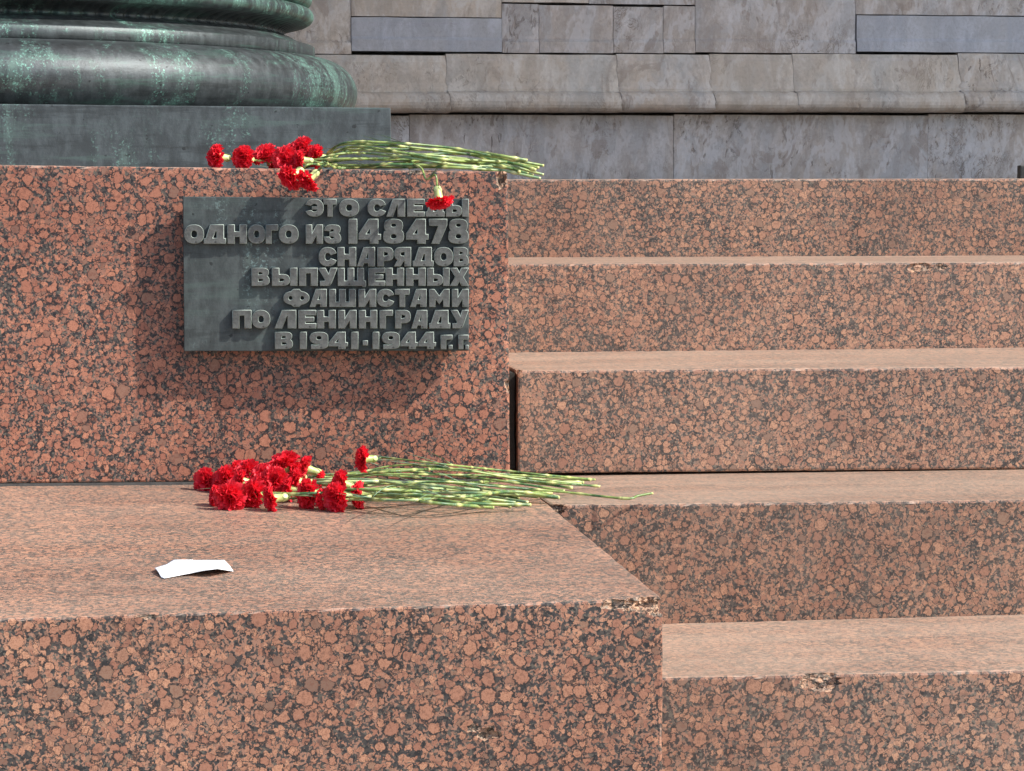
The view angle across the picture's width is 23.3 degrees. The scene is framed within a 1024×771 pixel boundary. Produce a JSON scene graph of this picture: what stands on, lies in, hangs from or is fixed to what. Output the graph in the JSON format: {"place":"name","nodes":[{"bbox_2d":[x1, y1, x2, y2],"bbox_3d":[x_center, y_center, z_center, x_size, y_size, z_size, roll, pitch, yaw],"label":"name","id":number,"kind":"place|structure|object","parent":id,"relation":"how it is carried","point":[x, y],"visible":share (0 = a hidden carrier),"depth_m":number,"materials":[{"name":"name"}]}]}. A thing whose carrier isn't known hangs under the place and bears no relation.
{"place":"outdoors","nodes":[
{"label":"outdoors","id":0,"kind":"place"},
{"bbox_2d":[1017,165,1023,178],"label":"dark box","id":1,"kind":"object","parent":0,"point":[1020,171],"visible":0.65,"depth_m":7.48,"materials":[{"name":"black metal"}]},
{"label":"ground","id":2,"kind":"structure","parent":0,"visible":0},
{"bbox_2d":[0,479,662,770],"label":"granite block","id":3,"kind":"structure","parent":2,"relation":"on","point":[392,636],"depth_m":3.51,"materials":[{"name":"brown stone"}]},
{"bbox_2d":[155,559,232,577],"bbox_3d":[-0.488,0.275,3.807,0.119,0.012,0.185,-1,5,-8],"label":"paper sheet","id":4,"kind":"object","parent":3,"relation":"on","point":[175,567],"visible":1,"depth_m":3.78,"materials":[{"name":"white paper"}]},
{"bbox_2d":[0,165,509,485],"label":"granite pedestal","id":5,"kind":"object","parent":3,"relation":"on","point":[106,378],"visible":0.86,"depth_m":4.75,"materials":[{"name":"brown stone"}]},
{"bbox_2d":[0,0,391,169],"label":"column base","id":6,"kind":"object","parent":5,"relation":"on","point":[145,83],"visible":0.98,"depth_m":5.53,"materials":[{"name":"green metal"}]},
{"bbox_2d":[183,197,468,350],"bbox_3d":[-0.354,-0.212,4.747,0.544,0.296,0.059,-1,5,-8],"label":"memorial plaque","id":7,"kind":"object","parent":5,"relation":"attached to","point":[314,274],"visible":1,"depth_m":4.72,"materials":[{"name":"grey metal"}]},
{"bbox_2d":[205,143,520,172],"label":"carnation","id":8,"kind":"object","parent":5,"relation":"on","point":[216,157],"visible":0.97,"depth_m":4.80,"materials":[{"name":"red plant"}]},
{"bbox_2d":[267,150,491,168],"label":"carnation","id":9,"kind":"object","parent":5,"relation":"on","point":[271,166],"visible":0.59,"depth_m":4.83,"materials":[{"name":"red plant"}]},
{"bbox_2d":[231,145,528,173],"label":"carnation","id":10,"kind":"object","parent":5,"relation":"on","point":[242,156],"visible":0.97,"depth_m":4.79,"materials":[{"name":"red plant"}]},
{"bbox_2d":[252,143,517,168],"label":"carnation","id":11,"kind":"object","parent":5,"relation":"on","point":[264,152],"visible":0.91,"depth_m":4.82,"materials":[{"name":"red plant"}]},
{"bbox_2d":[276,161,502,190],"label":"carnation","id":12,"kind":"object","parent":5,"relation":"on","point":[288,176],"visible":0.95,"depth_m":4.68,"materials":[{"name":"red plant"}]},
{"bbox_2d":[271,145,540,179],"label":"carnation","id":13,"kind":"object","parent":5,"relation":"on","point":[282,156],"visible":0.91,"depth_m":4.80,"materials":[{"name":"red plant"}]},
{"bbox_2d":[293,147,527,167],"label":"carnation","id":14,"kind":"object","parent":5,"relation":"on","point":[300,159],"visible":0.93,"depth_m":4.83,"materials":[{"name":"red plant"}]},
{"bbox_2d":[287,140,533,174],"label":"carnation","id":15,"kind":"object","parent":5,"relation":"on","point":[402,152],"visible":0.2,"depth_m":4.82,"materials":[{"name":"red plant"}]},
{"bbox_2d":[297,149,536,191],"bbox_3d":[-0.204,-0.416,4.812,0.501,0.084,0.159,-3,5,-32],"label":"carnation","id":16,"kind":"object","parent":5,"relation":"on","point":[307,183],"visible":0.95,"depth_m":4.67,"materials":[{"name":"red plant"}]},
{"bbox_2d":[291,134,543,166],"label":"carnation","id":17,"kind":"object","parent":5,"relation":"on","point":[303,142],"visible":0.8,"depth_m":4.85,"materials":[{"name":"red plant"}]},
{"bbox_2d":[304,134,538,168],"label":"carnation","id":18,"kind":"object","parent":5,"relation":"on","point":[413,147],"visible":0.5,"depth_m":4.87,"materials":[{"name":"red plant"}]},
{"bbox_2d":[307,144,543,175],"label":"carnation","id":19,"kind":"object","parent":5,"relation":"on","point":[315,151],"visible":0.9,"depth_m":4.84,"materials":[{"name":"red plant"}]},
{"bbox_2d":[410,158,454,209],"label":"carnation","id":20,"kind":"object","parent":5,"relation":"on","point":[439,201],"visible":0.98,"depth_m":4.67,"materials":[{"name":"red plant"}]},
{"bbox_2d":[251,473,447,492],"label":"carnation","id":21,"kind":"object","parent":3,"relation":"on","point":[261,477],"visible":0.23,"depth_m":4.46,"materials":[{"name":"red plant"}]},
{"bbox_2d":[208,457,493,508],"bbox_3d":[-0.250,0.190,4.517,0.447,0.062,0.445,4,6,38],"label":"carnation","id":22,"kind":"object","parent":3,"relation":"on","point":[211,501],"visible":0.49,"depth_m":4.41,"materials":[{"name":"red plant"}]},
{"bbox_2d":[193,467,519,498],"bbox_3d":[-0.299,0.187,4.628,0.631,0.061,0.114,1,5,16],"label":"carnation","id":23,"kind":"object","parent":3,"relation":"on","point":[202,478],"visible":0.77,"depth_m":4.68,"materials":[{"name":"red plant"}]},
{"bbox_2d":[233,469,488,491],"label":"carnation","id":24,"kind":"object","parent":3,"relation":"on","point":[239,475],"visible":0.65,"depth_m":4.53,"materials":[{"name":"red plant"}]},
{"bbox_2d":[195,478,530,510],"bbox_3d":[-0.270,0.199,4.438,0.608,0.065,0.083,0,5,4],"label":"carnation","id":25,"kind":"object","parent":3,"relation":"on","point":[228,495],"visible":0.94,"depth_m":4.43,"materials":[{"name":"red plant"}]},
{"bbox_2d":[282,476,455,501],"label":"carnation","id":26,"kind":"object","parent":3,"relation":"on","point":[288,486],"visible":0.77,"depth_m":4.53,"materials":[{"name":"red plant"}]},
{"bbox_2d":[241,477,511,508],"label":"carnation","id":27,"kind":"object","parent":3,"relation":"on","point":[251,487],"visible":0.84,"depth_m":4.46,"materials":[{"name":"red plant"}]},
{"bbox_2d":[231,459,533,490],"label":"carnation","id":28,"kind":"object","parent":3,"relation":"on","point":[234,463],"visible":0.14,"depth_m":4.69,"materials":[{"name":"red plant"}]},
{"bbox_2d":[212,464,558,498],"bbox_3d":[-0.243,0.179,4.594,0.661,0.053,0.075,1,5,14],"label":"carnation","id":29,"kind":"object","parent":3,"relation":"on","point":[222,474],"visible":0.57,"depth_m":4.65,"materials":[{"name":"red plant"}]},
{"bbox_2d":[262,486,528,511],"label":"carnation","id":30,"kind":"object","parent":3,"relation":"on","point":[270,500],"visible":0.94,"depth_m":4.42,"materials":[{"name":"red plant"}]},
{"bbox_2d":[260,465,537,499],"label":"carnation","id":31,"kind":"object","parent":3,"relation":"on","point":[278,475],"visible":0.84,"depth_m":4.53,"materials":[{"name":"red plant"}]},
{"bbox_2d":[315,487,498,510],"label":"carnation","id":32,"kind":"object","parent":3,"relation":"on","point":[319,501],"visible":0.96,"depth_m":4.42,"materials":[{"name":"red plant"}]},
{"bbox_2d":[296,478,522,508],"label":"carnation","id":33,"kind":"object","parent":3,"relation":"on","point":[304,502],"visible":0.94,"depth_m":4.46,"materials":[{"name":"red plant"}]},
{"bbox_2d":[233,458,590,481],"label":"carnation","id":34,"kind":"object","parent":3,"relation":"on","point":[248,464],"visible":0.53,"depth_m":4.67,"materials":[{"name":"red plant"}]},
{"bbox_2d":[250,462,581,487],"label":"carnation","id":35,"kind":"object","parent":3,"relation":"on","point":[259,468],"visible":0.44,"depth_m":4.64,"materials":[{"name":"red plant"}]},
{"bbox_2d":[288,468,552,496],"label":"carnation","id":36,"kind":"object","parent":3,"relation":"on","point":[296,474],"visible":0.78,"depth_m":4.54,"materials":[{"name":"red plant"}]},
{"bbox_2d":[287,461,564,490],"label":"carnation","id":37,"kind":"object","parent":3,"relation":"on","point":[297,465],"visible":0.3,"depth_m":4.65,"materials":[{"name":"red plant"}]},
{"bbox_2d":[350,480,515,508],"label":"carnation","id":38,"kind":"object","parent":3,"relation":"on","point":[358,504],"visible":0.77,"depth_m":4.46,"materials":[{"name":"red plant"}]},
{"bbox_2d":[269,450,599,487],"bbox_3d":[-0.147,0.155,4.674,0.633,0.084,0.087,-1,5,-11],"label":"carnation","id":39,"kind":"object","parent":3,"relation":"on","point":[285,459],"visible":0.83,"depth_m":4.65,"materials":[{"name":"red plant"}]},
{"bbox_2d":[322,461,559,511],"bbox_3d":[-0.189,0.191,4.557,0.403,0.064,0.406,-4,6,-44],"label":"carnation","id":40,"kind":"object","parent":3,"relation":"on","point":[334,500],"visible":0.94,"depth_m":4.41,"materials":[{"name":"red plant"}]},
{"bbox_2d":[299,455,583,483],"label":"carnation","id":41,"kind":"object","parent":3,"relation":"on","point":[306,467],"visible":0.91,"depth_m":4.62,"materials":[{"name":"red plant"}]},
{"bbox_2d":[316,470,572,489],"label":"carnation","id":42,"kind":"object","parent":3,"relation":"on","point":[321,474],"visible":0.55,"depth_m":4.68,"materials":[{"name":"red plant"}]},
{"bbox_2d":[354,445,595,480],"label":"carnation","id":43,"kind":"object","parent":3,"relation":"on","point":[363,457],"visible":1,"depth_m":4.57,"materials":[{"name":"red plant"}]},
{"bbox_2d":[331,469,652,499],"bbox_3d":[-0.039,0.178,4.527,0.600,0.063,0.062,-1,5,-7],"label":"carnation","id":44,"kind":"object","parent":3,"relation":"on","point":[340,475],"visible":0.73,"depth_m":4.53,"materials":[{"name":"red plant"}]},
{"bbox_2d":[285,0,1023,178],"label":"stone wall","id":45,"kind":"structure","parent":2,"relation":"on","point":[746,89],"depth_m":8.70,"materials":[{"name":"grey stone"}]},
{"bbox_2d":[662,615,1023,770],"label":"granite step","id":46,"kind":"object","parent":2,"relation":"on","point":[915,694],"visible":0.87,"depth_m":4.09,"materials":[{"name":"brown stone"}]},
{"bbox_2d":[510,469,1023,623],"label":"granite step","id":47,"kind":"object","parent":46,"relation":"on","point":[722,546],"visible":0.52,"depth_m":4.64,"materials":[{"name":"brown stone"}]},
{"bbox_2d":[509,371,514,468],"bbox_3d":[-0.047,0.054,5.288,0.040,0.199,0.465,-1,5,-8],"label":"gap","id":48,"kind":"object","parent":47,"relation":"on","point":[512,413],"depth_m":5.06,"materials":[{"name":"black"}]},
{"bbox_2d":[509,348,1023,472],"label":"granite step","id":49,"kind":"object","parent":47,"relation":"on","point":[779,410],"visible":0.94,"depth_m":5.14,"materials":[{"name":"brown stone"}]},
{"bbox_2d":[508,255,1023,352],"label":"granite step","id":50,"kind":"object","parent":49,"relation":"on","point":[594,304],"visible":0.49,"depth_m":5.66,"materials":[{"name":"brown stone"}]},
{"bbox_2d":[507,178,1023,256],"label":"granite step","id":51,"kind":"object","parent":50,"relation":"on","point":[725,217],"visible":0.35,"depth_m":6.10,"materials":[{"name":"brown stone"}]}
]}

